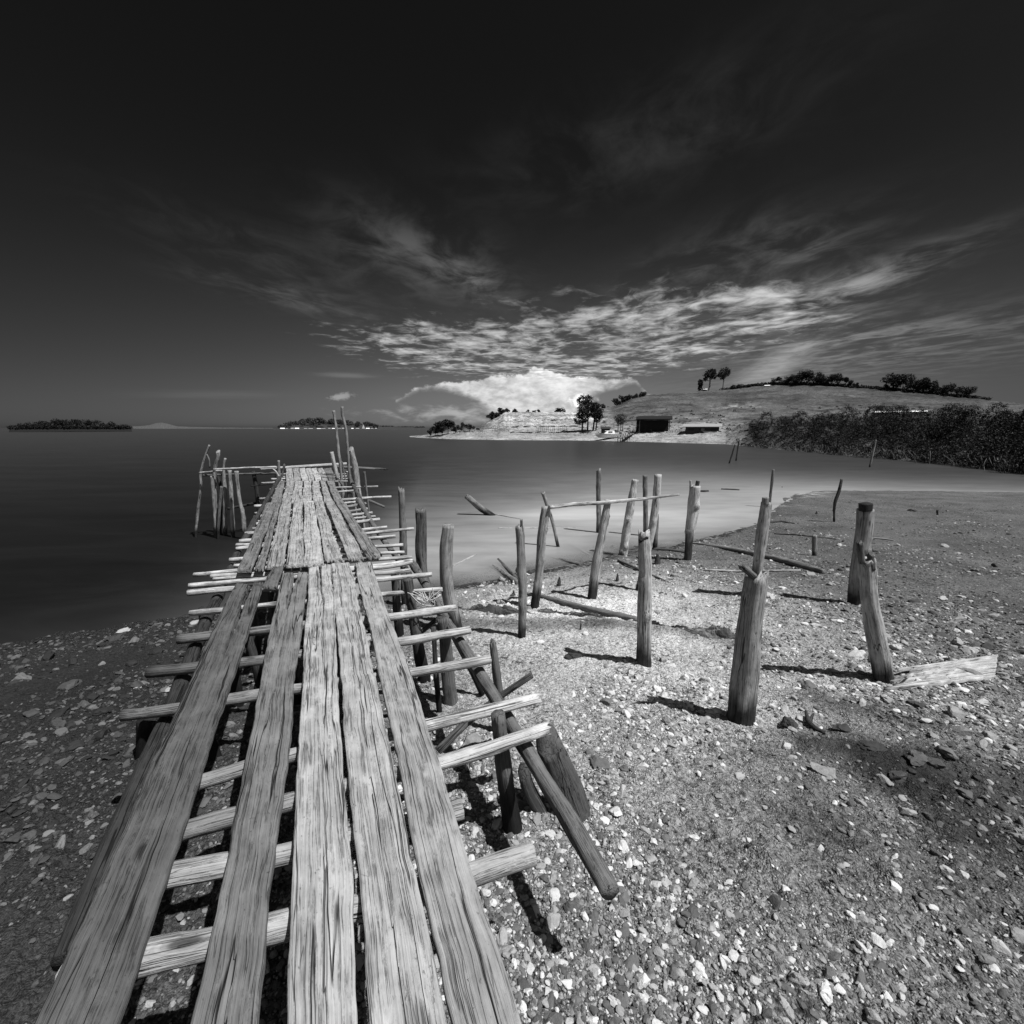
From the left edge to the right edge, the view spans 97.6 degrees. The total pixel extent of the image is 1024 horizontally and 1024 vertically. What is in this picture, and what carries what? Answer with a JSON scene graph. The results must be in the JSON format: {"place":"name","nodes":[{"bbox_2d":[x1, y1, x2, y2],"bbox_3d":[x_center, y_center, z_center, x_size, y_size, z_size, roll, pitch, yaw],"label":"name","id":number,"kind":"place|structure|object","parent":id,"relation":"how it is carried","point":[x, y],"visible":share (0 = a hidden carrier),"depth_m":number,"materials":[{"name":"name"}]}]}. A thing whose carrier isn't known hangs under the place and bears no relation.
{"place":"outdoors","nodes":[
{"label":"outdoors","id":0,"kind":"place"},
{"bbox_2d":[130,423,272,428],"bbox_3d":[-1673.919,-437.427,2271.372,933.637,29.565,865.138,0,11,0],"label":"coast","id":1,"kind":"structure","parent":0,"point":[160,426],"depth_m":2101.85},
{"bbox_2d":[273,417,429,429],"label":"island","id":2,"kind":"structure","parent":0,"point":[313,421],"depth_m":850.49,"materials":[{"name":"plant"}]},
{"bbox_2d":[0,490,1023,1023],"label":"ground","id":3,"kind":"structure","parent":0,"point":[22,968],"depth_m":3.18,"materials":[{"name":"gravel"}]},
{"bbox_2d":[104,633,124,641],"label":"stone","id":4,"kind":"object","parent":3,"relation":"on","point":[115,637],"visible":0.82,"depth_m":6.50,"materials":[{"name":"stone"}]},
{"bbox_2d":[116,627,130,633],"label":"stone","id":5,"kind":"object","parent":3,"relation":"on","point":[124,630],"visible":0.91,"depth_m":7.00,"materials":[{"name":"stone"}]},
{"bbox_2d":[464,732,481,745],"bbox_3d":[-0.313,1.806,3.505,0.136,0.089,0.217,4,11,22],"label":"stone","id":6,"kind":"object","parent":3,"relation":"on","point":[474,738],"visible":0.59,"depth_m":3.50,"materials":[{"name":"stone"}]},
{"bbox_2d":[458,603,530,614],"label":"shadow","id":7,"kind":"object","parent":3,"relation":"on","point":[500,610],"visible":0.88,"depth_m":7.18,"materials":[{"name":"gravel"}]},
{"bbox_2d":[489,564,517,584],"bbox_3d":[-0.178,1.351,9.950,0.138,0.248,1.805,-4,11,-21],"label":"driftwood","id":8,"kind":"object","parent":3,"relation":"on","point":[506,574],"visible":0.85,"depth_m":9.83,"materials":[{"name":"grey wood"}]},
{"bbox_2d":[496,558,517,578],"bbox_3d":[-0.096,1.330,10.281,0.144,0.226,1.795,-3,11,-16],"label":"driftwood","id":9,"kind":"object","parent":3,"relation":"on","point":[502,565],"visible":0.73,"depth_m":10.43,"materials":[{"name":"grey wood"}]},
{"bbox_2d":[515,519,526,637],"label":"wooden post","id":10,"kind":"object","parent":3,"relation":"on","point":[520,570],"visible":0.91,"depth_m":5.80,"materials":[{"name":"grey wood"}]},
{"bbox_2d":[530,506,549,608],"bbox_3d":[0.451,0.803,7.263,0.328,1.836,0.154,0,11,0],"label":"wooden post","id":11,"kind":"object","parent":3,"relation":"on","point":[541,548],"visible":0.94,"depth_m":7.19,"materials":[{"name":"grey wood"}]},
{"bbox_2d":[550,556,582,565],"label":"driftwood","id":12,"kind":"object","parent":3,"relation":"on","point":[570,561],"visible":0.95,"depth_m":10.87,"materials":[{"name":"grey wood"}]},
{"bbox_2d":[537,608,603,617],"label":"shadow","id":13,"kind":"object","parent":3,"relation":"on","point":[548,610],"visible":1,"depth_m":6.94,"materials":[{"name":"gravel"}]},
{"bbox_2d":[564,652,582,659],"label":"stone","id":14,"kind":"object","parent":3,"relation":"on","point":[569,656],"visible":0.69,"depth_m":5.26,"materials":[{"name":"stone"}]},
{"bbox_2d":[567,541,592,556],"bbox_3d":[1.755,0.943,12.599,0.057,0.057,2.480,-3,11,-14],"label":"driftwood","id":15,"kind":"object","parent":3,"relation":"on","point":[580,549],"visible":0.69,"depth_m":12.22,"materials":[{"name":"grey wood"}]},
{"bbox_2d":[527,592,636,620],"bbox_3d":[0.997,1.521,7.300,0.174,0.323,2.348,-10,14,-42],"label":"driftwood","id":16,"kind":"object","parent":3,"relation":"on","point":[604,612],"visible":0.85,"depth_m":6.96,"materials":[{"name":"grey wood"}]},
{"bbox_2d":[587,499,610,598],"bbox_3d":[1.471,0.701,7.622,0.355,1.869,0.165,0,11,0],"label":"wooden post","id":17,"kind":"object","parent":3,"relation":"on","point":[596,563],"visible":0.91,"depth_m":7.57,"materials":[{"name":"grey wood"}]},
{"bbox_2d":[454,527,745,588],"bbox_3d":[3.219,1.033,11.606,10.683,0.091,0.777,-7,12,-31],"label":"seaweed","id":18,"kind":"object","parent":3,"relation":"on","point":[552,570],"visible":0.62,"depth_m":10.33,"materials":[{"name":"plant"}]},
{"bbox_2d":[590,755,609,768],"bbox_3d":[0.636,1.807,3.235,0.135,0.062,0.124,0,11,0],"label":"stone","id":19,"kind":"object","parent":3,"relation":"on","point":[600,762],"visible":0.96,"depth_m":3.21,"materials":[{"name":"stone"}]},
{"bbox_2d":[619,479,638,555],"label":"wooden post","id":20,"kind":"object","parent":3,"relation":"on","point":[626,531],"visible":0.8,"depth_m":11.16,"materials":[{"name":"grey wood"}]},
{"bbox_2d":[627,670,635,676],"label":"stone","id":21,"kind":"object","parent":3,"relation":"on","point":[630,673],"visible":0.88,"depth_m":4.76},
{"bbox_2d":[636,529,651,666],"bbox_3d":[1.455,1.008,4.911,0.231,1.688,0.197,0,11,0],"label":"wooden post","id":22,"kind":"object","parent":3,"relation":"on","point":[644,622],"visible":0.92,"depth_m":4.85,"materials":[{"name":"grey wood"}]},
{"bbox_2d":[618,559,670,582],"bbox_3d":[2.752,1.270,9.676,0.150,0.272,2.312,-2,11,-11],"label":"driftwood","id":23,"kind":"object","parent":3,"relation":"on","point":[631,565],"visible":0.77,"depth_m":9.86,"materials":[{"name":"grey wood"}]},
{"bbox_2d":[642,475,647,531],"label":"wooden post","id":24,"kind":"object","parent":3,"relation":"on","point":[645,503],"visible":0.66,"depth_m":13.28,"materials":[{"name":"grey wood"}]},
{"bbox_2d":[635,474,661,590],"bbox_3d":[2.433,0.453,8.041,0.372,2.272,0.163,0,11,0],"label":"wooden post","id":25,"kind":"object","parent":3,"relation":"on","point":[655,504],"visible":0.48,"depth_m":7.90,"materials":[{"name":"grey wood"}]},
{"bbox_2d":[548,493,679,509],"bbox_3d":[1.749,-0.191,7.502,2.548,0.122,0.165,-4,11,-22],"label":"rail","id":26,"kind":"object","parent":25,"relation":"on","point":[585,503],"visible":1,"depth_m":7.33,"materials":[{"name":"grey wood"}]},
{"bbox_2d":[653,514,658,547],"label":"wooden post","id":27,"kind":"object","parent":3,"relation":"on","point":[655,543],"visible":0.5,"depth_m":11.94,"materials":[{"name":"grey wood"}]},
{"bbox_2d":[654,553,660,564],"bbox_3d":[3.324,1.124,10.246,0.162,0.377,0.165,2,11,9],"label":"stump","id":28,"kind":"object","parent":3,"relation":"on","point":[657,560],"visible":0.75,"depth_m":10.19,"materials":[{"name":"grey wood"}]},
{"bbox_2d":[662,716,670,724],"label":"stone","id":29,"kind":"object","parent":3,"relation":"on","point":[666,720],"visible":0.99,"depth_m":3.70,"materials":[{"name":"stone"}]},
{"bbox_2d":[653,548,683,552],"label":"driftwood","id":30,"kind":"object","parent":3,"relation":"on","point":[667,549],"visible":0.8,"depth_m":11.78,"materials":[{"name":"grey wood"}]},
{"bbox_2d":[684,480,699,560],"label":"wooden post","id":31,"kind":"object","parent":3,"relation":"on","point":[693,505],"visible":0.93,"depth_m":10.25,"materials":[{"name":"grey wood"}]},
{"bbox_2d":[699,716,707,724],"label":"stone","id":32,"kind":"object","parent":3,"relation":"on","point":[702,720],"visible":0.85,"depth_m":3.75,"materials":[{"name":"stone"}]},
{"bbox_2d":[682,541,744,549],"bbox_3d":[5.461,0.921,11.921,0.168,0.237,2.049,-7,13,-32],"label":"driftwood","id":33,"kind":"object","parent":3,"relation":"on","point":[709,543],"visible":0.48,"depth_m":12.17,"materials":[{"name":"grey wood"}]},
{"bbox_2d":[726,564,768,725],"bbox_3d":[1.902,1.138,3.686,0.289,1.523,0.229,0,11,0],"label":"wooden post","id":34,"kind":"object","parent":3,"relation":"on","point":[744,686],"visible":0.92,"depth_m":3.60,"materials":[{"name":"grey wood"}]},
{"bbox_2d":[704,569,800,571],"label":"driftwood","id":35,"kind":"object","parent":3,"relation":"on","point":[721,570],"visible":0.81,"depth_m":9.21,"materials":[{"name":"grey wood"}]},
{"bbox_2d":[697,543,825,573],"bbox_3d":[5.709,1.012,10.755,0.207,0.452,3.879,-3,11,-16],"label":"driftwood","id":36,"kind":"object","parent":3,"relation":"on","point":[794,563],"visible":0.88,"depth_m":9.92,"materials":[{"name":"grey wood"}]},
{"bbox_2d":[752,497,771,575],"bbox_3d":[4.109,0.641,7.425,0.218,1.806,0.186,-3,11,-18],"label":"wooden post","id":37,"kind":"object","parent":3,"relation":"on","point":[761,534],"visible":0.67,"depth_m":7.32,"materials":[{"name":"grey wood"}]},
{"bbox_2d":[780,716,797,727],"bbox_3d":[2.293,1.751,3.708,0.120,0.108,0.118,4,12,22],"label":"stone","id":38,"kind":"object","parent":3,"relation":"on","point":[786,722],"visible":0.85,"depth_m":3.68,"materials":[{"name":"stone"}]},
{"bbox_2d":[774,533,836,539],"bbox_3d":[8.348,0.693,12.787,0.132,0.196,1.591,-7,13,-35],"label":"driftwood","id":39,"kind":"object","parent":3,"relation":"on","point":[802,535],"visible":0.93,"depth_m":12.94,"materials":[{"name":"grey wood"}]},
{"bbox_2d":[811,535,816,555],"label":"wooden post","id":40,"kind":"object","parent":3,"relation":"on","point":[814,545],"visible":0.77,"depth_m":10.35,"materials":[{"name":"grey wood"}]},
{"bbox_2d":[804,710,825,733],"bbox_3d":[2.490,1.740,3.704,0.092,0.072,0.242,2,11,11],"label":"root","id":41,"kind":"object","parent":3,"relation":"on","point":[810,723],"visible":1,"depth_m":3.69,"materials":[{"name":"grey wood"}]},
{"bbox_2d":[810,761,835,779],"bbox_3d":[2.142,1.782,3.088,0.153,0.059,0.116,8,13,37],"label":"stone","id":42,"kind":"object","parent":3,"relation":"on","point":[823,770],"visible":0.99,"depth_m":3.07,"materials":[{"name":"stone"}]},
{"bbox_2d":[832,479,842,521],"bbox_3d":[10.711,-0.316,14.774,0.206,1.552,0.103,0,11,0],"label":"stick","id":43,"kind":"object","parent":3,"relation":"on","point":[837,495],"visible":0.94,"depth_m":14.72,"materials":[{"name":"grey wood"}]},
{"bbox_2d":[832,723,850,732],"bbox_3d":[2.684,1.761,3.646,0.118,0.073,0.138,9,14,41],"label":"stone","id":44,"kind":"object","parent":3,"relation":"on","point":[845,727],"visible":0.96,"depth_m":3.62,"materials":[{"name":"stone"}]},
{"bbox_2d":[847,502,874,605],"bbox_3d":[5.326,0.710,6.877,0.287,1.752,0.275,0,11,0],"label":"wooden post","id":45,"kind":"object","parent":3,"relation":"on","point":[864,526],"visible":0.7,"depth_m":6.75,"materials":[{"name":"grey wood"}]},
{"bbox_2d":[857,739,886,751],"bbox_3d":[2.706,1.762,3.360,0.192,0.058,0.121,0,11,0],"label":"stone","id":46,"kind":"object","parent":3,"relation":"on","point":[873,745],"visible":0.91,"depth_m":3.35,"materials":[{"name":"stone"}]},
{"bbox_2d":[856,541,893,683],"bbox_3d":[3.558,1.038,4.403,0.623,1.593,0.190,0,11,0],"label":"wooden post","id":47,"kind":"object","parent":3,"relation":"on","point":[881,660],"visible":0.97,"depth_m":4.36,"materials":[{"name":"grey wood"}]},
{"bbox_2d":[906,700,924,708],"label":"stone","id":48,"kind":"object","parent":3,"relation":"on","point":[915,704],"visible":0.99,"depth_m":3.95,"materials":[{"name":"stone"}]},
{"bbox_2d":[907,749,927,766],"bbox_3d":[2.869,1.742,3.170,0.108,0.070,0.164,9,14,41],"label":"stone","id":49,"kind":"object","parent":3,"relation":"on","point":[916,758],"visible":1,"depth_m":3.15,"materials":[{"name":"stone"}]},
{"bbox_2d":[926,756,945,768],"bbox_3d":[2.952,1.766,3.159,0.134,0.067,0.098,3,11,17],"label":"stone","id":50,"kind":"object","parent":3,"relation":"on","point":[936,763],"visible":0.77,"depth_m":3.12,"materials":[{"name":"stone"}]},
{"bbox_2d":[883,654,997,690],"bbox_3d":[4.446,1.632,4.514,1.919,0.080,0.358,-3,11,-14],"label":"broken board","id":51,"kind":"object","parent":3,"relation":"on","point":[934,674],"visible":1,"depth_m":4.49,"materials":[{"name":"grey wood"}]},
{"bbox_2d":[0,428,1023,643],"bbox_3d":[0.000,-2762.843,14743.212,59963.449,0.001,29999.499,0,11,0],"label":"water","id":52,"kind":"structure","parent":0,"point":[97,530],"depth_m":22.95,"materials":[{"name":"liquid"}]},
{"bbox_2d":[6,418,132,431],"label":"islet","id":53,"kind":"object","parent":52,"relation":"in","point":[69,424],"depth_m":372.82,"materials":[{"name":"plant"}]},
{"bbox_2d":[34,406,619,1023],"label":"wooden jetty","id":54,"kind":"object","parent":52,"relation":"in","point":[108,952],"visible":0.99,"depth_m":1.97,"materials":[{"name":"grey wood"}]},
{"bbox_2d":[409,588,441,606],"bbox_3d":[-0.871,0.854,4.447,0.345,0.186,0.073,0,11,0],"label":"cord tangle","id":55,"kind":"object","parent":54,"relation":"hanging from","point":[430,599],"visible":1,"depth_m":4.46,"materials":[{"name":"fabric"}]},
{"bbox_2d":[453,554,476,565],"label":"driftwood","id":56,"kind":"object","parent":52,"relation":"on","point":[464,560],"visible":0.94,"depth_m":10.96,"materials":[{"name":"grey wood"}]},
{"bbox_2d":[465,494,494,515],"bbox_3d":[-1.049,-0.082,16.731,1.443,1.170,0.299,0,11,0],"label":"snag","id":57,"kind":"object","parent":52,"relation":"in","point":[478,506],"visible":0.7,"depth_m":16.61,"materials":[{"name":"grey wood"}]},
{"bbox_2d":[498,527,576,527],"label":"driftwood","id":58,"kind":"object","parent":52,"relation":"on","point":[537,527],"visible":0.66,"depth_m":14.54,"materials":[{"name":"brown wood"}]},
{"bbox_2d":[541,492,559,549],"bbox_3d":[1.096,0.440,12.200,0.653,2.030,0.126,0,11,0],"label":"snag","id":59,"kind":"object","parent":52,"relation":"in","point":[543,494],"visible":0.68,"depth_m":12.14,"materials":[{"name":"grey wood"}]},
{"bbox_2d":[596,468,600,536],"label":"wooden post","id":60,"kind":"object","parent":52,"relation":"in","point":[598,493],"visible":0.72,"depth_m":13.70,"materials":[{"name":"grey wood"}]},
{"bbox_2d":[617,430,636,441],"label":"landing stage","id":61,"kind":"object","parent":52,"relation":"in","point":[625,436],"visible":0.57,"depth_m":107.46,"materials":[{"name":"wood"}]},
{"bbox_2d":[769,469,773,501],"bbox_3d":[10.561,-0.893,18.274,0.110,1.700,0.118,0,11,0],"label":"stick","id":62,"kind":"object","parent":52,"relation":"in","point":[771,485],"visible":0.74,"depth_m":18.20,"materials":[{"name":"grey wood"}]},
{"bbox_2d":[869,440,876,466],"bbox_3d":[29.728,-4.571,36.997,0.360,2.748,0.145,0,11,0],"label":"pole","id":63,"kind":"object","parent":52,"relation":"in","point":[872,453],"visible":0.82,"depth_m":36.92,"materials":[{"name":"grey wood"}]},
{"bbox_2d":[0,0,1023,427],"label":"sky","id":64,"kind":"structure","parent":0,"point":[214,213],"materials":[{"name":"black"}]},
{"bbox_2d":[652,620,735,638],"bbox_3d":[2.354,1.521,5.918,1.281,0.255,0.352,5,12,25],"label":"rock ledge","id":65,"kind":"object","parent":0,"point":[714,631],"visible":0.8,"depth_m":5.71,"materials":[{"name":"stone"}]},
{"bbox_2d":[410,385,1023,472],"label":"hill","id":66,"kind":"structure","parent":0,"point":[776,400],"depth_m":137.02,"materials":[{"name":"plant"}]},
{"bbox_2d":[429,426,438,435],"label":"tree","id":67,"kind":"object","parent":66,"relation":"on","point":[433,429],"visible":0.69,"depth_m":145.63,"materials":[{"name":"black plant"}]},
{"bbox_2d":[433,421,446,432],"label":"tree","id":68,"kind":"object","parent":66,"relation":"on","point":[438,425],"visible":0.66,"depth_m":141.86,"materials":[{"name":"black plant"}]},
{"bbox_2d":[440,419,455,431],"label":"tree","id":69,"kind":"object","parent":66,"relation":"on","point":[445,423],"visible":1,"depth_m":139.96,"materials":[{"name":"black plant"}]},
{"bbox_2d":[486,412,494,419],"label":"bush","id":70,"kind":"object","parent":66,"relation":"on","point":[490,415],"visible":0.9,"depth_m":153.25,"materials":[{"name":"black plant"}]},
{"bbox_2d":[497,408,506,413],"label":"bush","id":71,"kind":"object","parent":66,"relation":"on","point":[501,410],"visible":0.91,"depth_m":161.75,"materials":[{"name":"black plant"}]},
{"bbox_2d":[574,394,599,431],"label":"tree","id":72,"kind":"object","parent":66,"relation":"on","point":[585,408],"visible":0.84,"depth_m":129.43,"materials":[{"name":"black plant"}]},
{"bbox_2d":[590,402,603,430],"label":"tree","id":73,"kind":"object","parent":66,"relation":"on","point":[596,414],"visible":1,"depth_m":128.08,"materials":[{"name":"black plant"}]},
{"bbox_2d":[601,427,610,433],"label":"hut","id":74,"kind":"object","parent":66,"relation":"on","point":[603,429],"visible":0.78,"depth_m":123.65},
{"bbox_2d":[595,431,621,437],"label":"boat","id":75,"kind":"object","parent":66,"relation":"on","point":[608,434],"visible":0.98,"depth_m":113.66,"materials":[{"name":"white paint"}]},
{"bbox_2d":[611,398,622,405],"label":"bush","id":76,"kind":"object","parent":66,"relation":"on","point":[616,401],"visible":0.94,"depth_m":198.12,"materials":[{"name":"black plant"}]},
{"bbox_2d":[613,413,626,431],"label":"tree","id":77,"kind":"object","parent":66,"relation":"on","point":[620,419],"visible":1,"depth_m":124.26,"materials":[{"name":"black plant"}]},
{"bbox_2d":[618,394,631,401],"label":"bush","id":78,"kind":"object","parent":66,"relation":"on","point":[624,398],"visible":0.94,"depth_m":200.20,"materials":[{"name":"black plant"}]},
{"bbox_2d":[636,416,640,431],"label":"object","id":79,"kind":"structure","parent":66,"relation":"on","point":[637,423],"depth_m":118.85,"materials":[{"name":"grey"}]},
{"bbox_2d":[638,416,672,432],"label":"shed","id":80,"kind":"structure","parent":66,"relation":"on","point":[655,423],"depth_m":114.95,"materials":[{"name":"wood"}]},
{"bbox_2d":[697,379,702,390],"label":"tree","id":81,"kind":"object","parent":66,"relation":"on","point":[700,383],"visible":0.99,"depth_m":220.18,"materials":[{"name":"black plant"}]},
{"bbox_2d":[683,424,721,433],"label":"house","id":82,"kind":"structure","parent":66,"relation":"on","point":[691,428],"depth_m":104.87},
{"bbox_2d":[703,368,717,390],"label":"tree","id":83,"kind":"object","parent":66,"relation":"on","point":[710,374],"visible":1,"depth_m":218.94,"materials":[{"name":"black plant"}]},
{"bbox_2d":[717,367,730,389],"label":"tree","id":84,"kind":"object","parent":66,"relation":"on","point":[724,374],"visible":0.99,"depth_m":218.45,"materials":[{"name":"black plant"}]},
{"bbox_2d":[510,404,949,433],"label":"scrub","id":85,"kind":"object","parent":66,"relation":"on","point":[701,419],"visible":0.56,"depth_m":129.26,"materials":[{"name":"black plant"}]},
{"bbox_2d":[791,374,799,382],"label":"tree","id":86,"kind":"object","parent":66,"relation":"on","point":[793,377],"visible":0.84,"depth_m":185.89,"materials":[{"name":"black plant"}]},
{"bbox_2d":[796,372,807,381],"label":"tree","id":87,"kind":"object","parent":66,"relation":"on","point":[801,378],"visible":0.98,"depth_m":182.49,"materials":[{"name":"black plant"}]},
{"bbox_2d":[797,369,814,385],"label":"tree","id":88,"kind":"object","parent":66,"relation":"on","point":[809,377],"visible":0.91,"depth_m":181.40,"materials":[{"name":"black plant"}]},
{"bbox_2d":[808,370,822,382],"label":"tree","id":89,"kind":"object","parent":66,"relation":"on","point":[809,373],"visible":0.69,"depth_m":179.38,"materials":[{"name":"black plant"}]},
{"bbox_2d":[813,373,824,382],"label":"tree","id":90,"kind":"object","parent":66,"relation":"on","point":[820,377],"visible":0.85,"depth_m":176.34,"materials":[{"name":"black plant"}]},
{"bbox_2d":[822,373,840,382],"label":"tree","id":91,"kind":"object","parent":66,"relation":"on","point":[830,378],"visible":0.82,"depth_m":173.16,"materials":[{"name":"black plant"}]},
{"bbox_2d":[832,372,843,383],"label":"tree","id":92,"kind":"object","parent":66,"relation":"on","point":[837,377],"visible":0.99,"depth_m":169.80,"materials":[{"name":"black plant"}]},
{"bbox_2d":[839,377,849,385],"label":"tree","id":93,"kind":"object","parent":66,"relation":"on","point":[845,379],"visible":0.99,"depth_m":167.94,"materials":[{"name":"black plant"}]},
{"bbox_2d":[719,381,992,399],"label":"hedge","id":94,"kind":"object","parent":66,"relation":"on","point":[868,387],"visible":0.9,"depth_m":163.57,"materials":[{"name":"black plant"}]},
{"bbox_2d":[728,402,1023,473],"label":"reed bed","id":95,"kind":"object","parent":66,"relation":"on","point":[1008,429],"visible":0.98,"depth_m":48.22,"materials":[{"name":"black plant"}]},
{"bbox_2d":[880,372,903,387],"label":"tree","id":96,"kind":"object","parent":66,"relation":"on","point":[888,380],"visible":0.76,"depth_m":151.50,"materials":[{"name":"black plant"}]},
{"bbox_2d":[889,374,916,388],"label":"tree","id":97,"kind":"object","parent":66,"relation":"on","point":[905,379],"visible":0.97,"depth_m":147.88,"materials":[{"name":"black plant"}]},
{"bbox_2d":[901,378,920,389],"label":"tree","id":98,"kind":"object","parent":66,"relation":"on","point":[910,381],"visible":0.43,"depth_m":145.72,"materials":[{"name":"black plant"}]},
{"bbox_2d":[906,379,926,389],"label":"tree","id":99,"kind":"object","parent":66,"relation":"on","point":[910,385],"visible":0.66,"depth_m":143.08,"materials":[{"name":"black plant"}]},
{"bbox_2d":[912,377,935,392],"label":"tree","id":100,"kind":"object","parent":66,"relation":"on","point":[924,381],"visible":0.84,"depth_m":140.68,"materials":[{"name":"black plant"}]},
{"bbox_2d":[920,380,937,393],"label":"tree","id":101,"kind":"object","parent":66,"relation":"on","point":[931,387],"visible":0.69,"depth_m":139.12,"materials":[{"name":"black plant"}]},
{"bbox_2d":[929,383,945,393],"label":"tree","id":102,"kind":"object","parent":66,"relation":"on","point":[935,387],"visible":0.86,"depth_m":137.16,"materials":[{"name":"black plant"}]},
{"bbox_2d":[937,382,956,392],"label":"tree","id":103,"kind":"object","parent":66,"relation":"on","point":[945,389],"visible":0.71,"depth_m":135.37,"materials":[{"name":"black plant"}]},
{"bbox_2d":[948,385,964,394],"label":"tree","id":104,"kind":"object","parent":66,"relation":"on","point":[954,389],"visible":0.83,"depth_m":131.56,"materials":[{"name":"black plant"}]},
{"bbox_2d":[958,386,977,394],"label":"tree","id":105,"kind":"object","parent":66,"relation":"on","point":[967,391],"visible":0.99,"depth_m":128.19,"materials":[{"name":"black plant"}]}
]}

